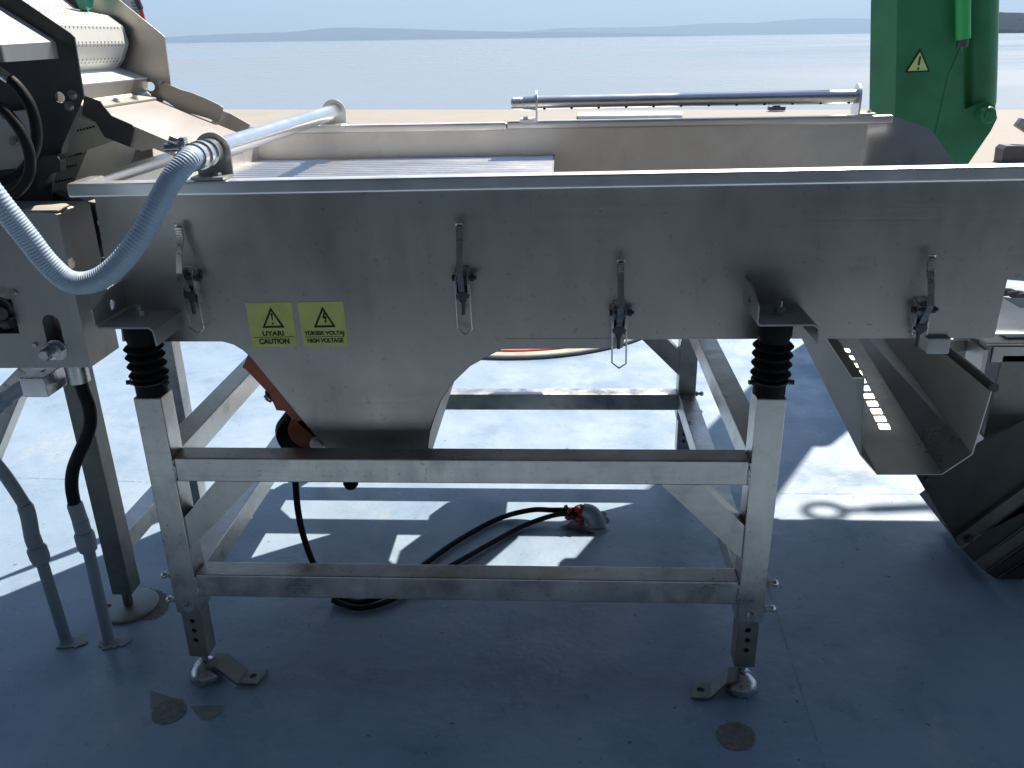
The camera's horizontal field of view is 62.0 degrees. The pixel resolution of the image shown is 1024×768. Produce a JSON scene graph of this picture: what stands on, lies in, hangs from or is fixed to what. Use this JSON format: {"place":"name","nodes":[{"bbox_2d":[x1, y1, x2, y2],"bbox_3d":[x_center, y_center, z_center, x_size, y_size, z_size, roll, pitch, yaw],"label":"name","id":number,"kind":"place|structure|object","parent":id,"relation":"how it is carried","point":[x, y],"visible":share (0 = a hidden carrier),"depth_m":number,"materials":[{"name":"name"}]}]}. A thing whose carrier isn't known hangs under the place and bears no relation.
{"place":"outdoors","nodes":[
{"label":"outdoors","id":0,"kind":"place"},
{"bbox_2d":[121,0,145,20],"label":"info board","id":1,"kind":"object","parent":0,"point":[136,6],"visible":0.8,"depth_m":3.27,"materials":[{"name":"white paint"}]},
{"bbox_2d":[165,27,717,42],"bbox_3d":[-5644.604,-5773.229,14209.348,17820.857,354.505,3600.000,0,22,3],"label":"hills","id":2,"kind":"structure","parent":0,"point":[343,34],"depth_m":12999.84,"materials":[{"name":"blue"}]},
{"bbox_2d":[0,280,1023,767],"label":"deck","id":3,"kind":"structure","parent":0,"point":[900,614],"depth_m":2.24,"materials":[{"name":"paint"}]},
{"bbox_2d":[0,458,87,648],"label":"floor conduit","id":4,"kind":"object","parent":3,"relation":"on","point":[38,553],"visible":1,"depth_m":2.12,"materials":[{"name":"grey metal"}]},
{"bbox_2d":[65,382,131,650],"bbox_3d":[-1.024,0.331,2.092,0.136,0.744,0.072,0,22,3],"label":"floor conduit","id":5,"kind":"object","parent":3,"relation":"on","point":[85,539],"visible":0.96,"depth_m":2.08,"materials":[{"name":"grey paint"}]},
{"bbox_2d":[0,0,249,624],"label":"belt conveyor","id":6,"kind":"object","parent":3,"relation":"on","point":[84,72],"visible":0.85,"depth_m":1.86,"materials":[{"name":"metal"}]},
{"bbox_2d":[0,66,42,200],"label":"control cables","id":7,"kind":"object","parent":6,"relation":"attached to","point":[23,173],"visible":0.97,"depth_m":1.63,"materials":[{"name":"rubber"}]},
{"bbox_2d":[0,369,45,414],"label":"socket pipe","id":8,"kind":"object","parent":6,"relation":"attached to","point":[11,395],"visible":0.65,"depth_m":1.90,"materials":[{"name":"grey metal"}]},
{"bbox_2d":[142,588,168,620],"bbox_3d":[-1.014,0.614,2.381,0.105,0.001,0.174,-17,27,-33],"label":"paint chip","id":9,"kind":"object","parent":3,"relation":"on","point":[161,607],"visible":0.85,"depth_m":2.36,"materials":[{"name":"grey paint"}]},
{"bbox_2d":[150,690,182,708],"bbox_3d":[-0.835,0.754,2.023,0.103,0.001,0.049,7,23,19],"label":"paint chip","id":10,"kind":"object","parent":3,"relation":"on","point":[156,698],"visible":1,"depth_m":2.03,"materials":[{"name":"grey paint"}]},
{"bbox_2d":[150,699,186,724],"bbox_3d":[-0.801,0.765,1.993,0.084,0.001,0.084,0,22,3],"label":"paint chip","id":11,"kind":"object","parent":3,"relation":"on","point":[168,711],"visible":1,"depth_m":1.99,"materials":[{"name":"grey paint"}]},
{"bbox_2d":[191,705,223,719],"bbox_3d":[-0.718,0.766,1.988,0.083,0.001,0.047,0,22,3],"label":"paint chip","id":12,"kind":"object","parent":3,"relation":"on","point":[209,712],"visible":1,"depth_m":1.99,"materials":[{"name":"grey paint"}]},
{"bbox_2d":[15,477,841,767],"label":"deck seam","id":13,"kind":"object","parent":3,"relation":"on","point":[777,616],"visible":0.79,"depth_m":2.17,"materials":[{"name":"paint"}]},
{"bbox_2d":[331,511,577,610],"bbox_3d":[-0.138,0.504,2.525,0.819,0.051,0.112,-16,26,-31],"label":"power cable","id":14,"kind":"object","parent":3,"relation":"on","point":[375,605],"visible":0.78,"depth_m":2.56,"materials":[{"name":"black rubber"}]},
{"bbox_2d":[122,325,794,699],"bbox_3d":[-0.083,0.051,2.425,1.414,0.970,1.271,0,22,3],"label":"support frame","id":15,"kind":"object","parent":3,"relation":"on","point":[694,471],"visible":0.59,"depth_m":1.91,"materials":[{"name":"metal"}]},
{"bbox_2d":[67,83,1023,489],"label":"vibrating trough","id":16,"kind":"object","parent":15,"relation":"on","point":[333,275],"visible":0.94,"depth_m":1.75,"materials":[{"name":"metal"}]},
{"bbox_2d":[0,134,205,294],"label":"water hose","id":17,"kind":"object","parent":16,"relation":"attached to","point":[178,170],"visible":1,"depth_m":1.52,"materials":[{"name":"plastic"}]},
{"bbox_2d":[292,482,573,604],"bbox_3d":[-0.207,0.267,2.442,0.924,0.570,0.188,-16,26,-31],"label":"power cable","id":18,"kind":"object","parent":16,"relation":"hanging from","point":[308,550],"visible":0.62,"depth_m":2.53,"materials":[{"name":"black rubber"}]},
{"bbox_2d":[802,338,998,474],"bbox_3d":[0.919,-0.108,2.263,0.318,0.324,0.870,0,22,3],"label":"discharge chute","id":19,"kind":"object","parent":16,"relation":"hanging from","point":[905,406],"visible":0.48,"depth_m":2.04,"materials":[{"name":"metal"}]},
{"bbox_2d":[486,339,638,358],"bbox_3d":[0.037,-0.461,4.946,1.788,0.020,1.788,0,22,3],"label":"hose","id":20,"kind":"object","parent":3,"relation":"on","point":[520,353],"visible":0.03,"depth_m":4.17,"materials":[{"name":"red paint"}]},
{"bbox_2d":[560,511,609,533],"bbox_3d":[0.248,0.443,2.719,0.123,0.001,0.173,18,29,39],"label":"paint spill","id":21,"kind":"object","parent":3,"relation":"on","point":[573,525],"visible":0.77,"depth_m":2.70,"materials":[{"name":"grey paint"}]},
{"bbox_2d":[564,503,610,534],"bbox_3d":[0.241,0.420,2.699,0.150,0.093,0.089,10,25,26],"label":"floor outlet","id":22,"kind":"object","parent":3,"relation":"on","point":[593,516],"visible":0.98,"depth_m":2.68,"materials":[{"name":"grey paint"}]},
{"bbox_2d":[716,721,755,750],"bbox_3d":[0.494,0.777,1.885,0.088,0.001,0.088,0,22,3],"label":"paint chip","id":23,"kind":"object","parent":3,"relation":"on","point":[735,736],"visible":1,"depth_m":1.88,"materials":[{"name":"grey paint"}]},
{"bbox_2d":[869,0,998,163],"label":"deck crane","id":24,"kind":"object","parent":3,"relation":"on","point":[934,66],"visible":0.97,"depth_m":4.14,"materials":[{"name":"green paint"}]},
{"bbox_2d":[916,298,1023,579],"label":"dark conveyor","id":25,"kind":"object","parent":3,"relation":"on","point":[975,502],"visible":0.72,"depth_m":2.23,"materials":[{"name":"metal"}]},
{"bbox_2d":[1004,288,1023,297],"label":"mooring rope","id":26,"kind":"object","parent":3,"relation":"on","point":[1011,293],"visible":0.4,"depth_m":4.84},
{"bbox_2d":[88,110,1023,202],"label":"quay","id":27,"kind":"structure","parent":0,"point":[1004,130],"depth_m":18.23,"materials":[{"name":"concrete"}]},
{"bbox_2d":[578,112,681,118],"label":"concrete slab","id":28,"kind":"structure","parent":27,"relation":"on","point":[608,115],"depth_m":17.32,"materials":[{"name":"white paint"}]},
{"bbox_2d":[767,105,785,110],"bbox_3d":[5.788,-6.062,18.648,0.360,0.150,0.200,0,22,3],"label":"mooring cleat","id":29,"kind":"object","parent":27,"relation":"on","point":[776,108],"visible":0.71,"depth_m":18.57,"materials":[{"name":"metal"}]},
{"bbox_2d":[994,118,1023,162],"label":"bollard","id":30,"kind":"object","parent":27,"relation":"on","point":[1009,153],"visible":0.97,"depth_m":10.90,"materials":[{"name":"metal"}]},
{"bbox_2d":[141,0,1023,36],"label":"sky","id":31,"kind":"structure","parent":0,"point":[172,18],"materials":[{"name":"blue"}]},
{"bbox_2d":[148,32,1023,109],"bbox_3d":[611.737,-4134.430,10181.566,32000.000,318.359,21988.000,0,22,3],"label":"sea","id":32,"kind":"structure","parent":0,"point":[466,74],"depth_m":99.17,"materials":[{"name":"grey liquid"}]},
{"bbox_2d":[521,18,870,35],"bbox_3d":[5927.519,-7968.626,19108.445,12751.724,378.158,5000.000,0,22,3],"label":"hills","id":33,"kind":"structure","parent":0,"point":[827,26],"depth_m":17983.97,"materials":[{"name":"blue"}]},
{"bbox_2d":[999,12,1023,32],"bbox_3d":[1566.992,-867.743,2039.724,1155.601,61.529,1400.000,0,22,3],"label":"hills","id":34,"kind":"structure","parent":0,"point":[1010,22],"depth_m":1815.43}
]}

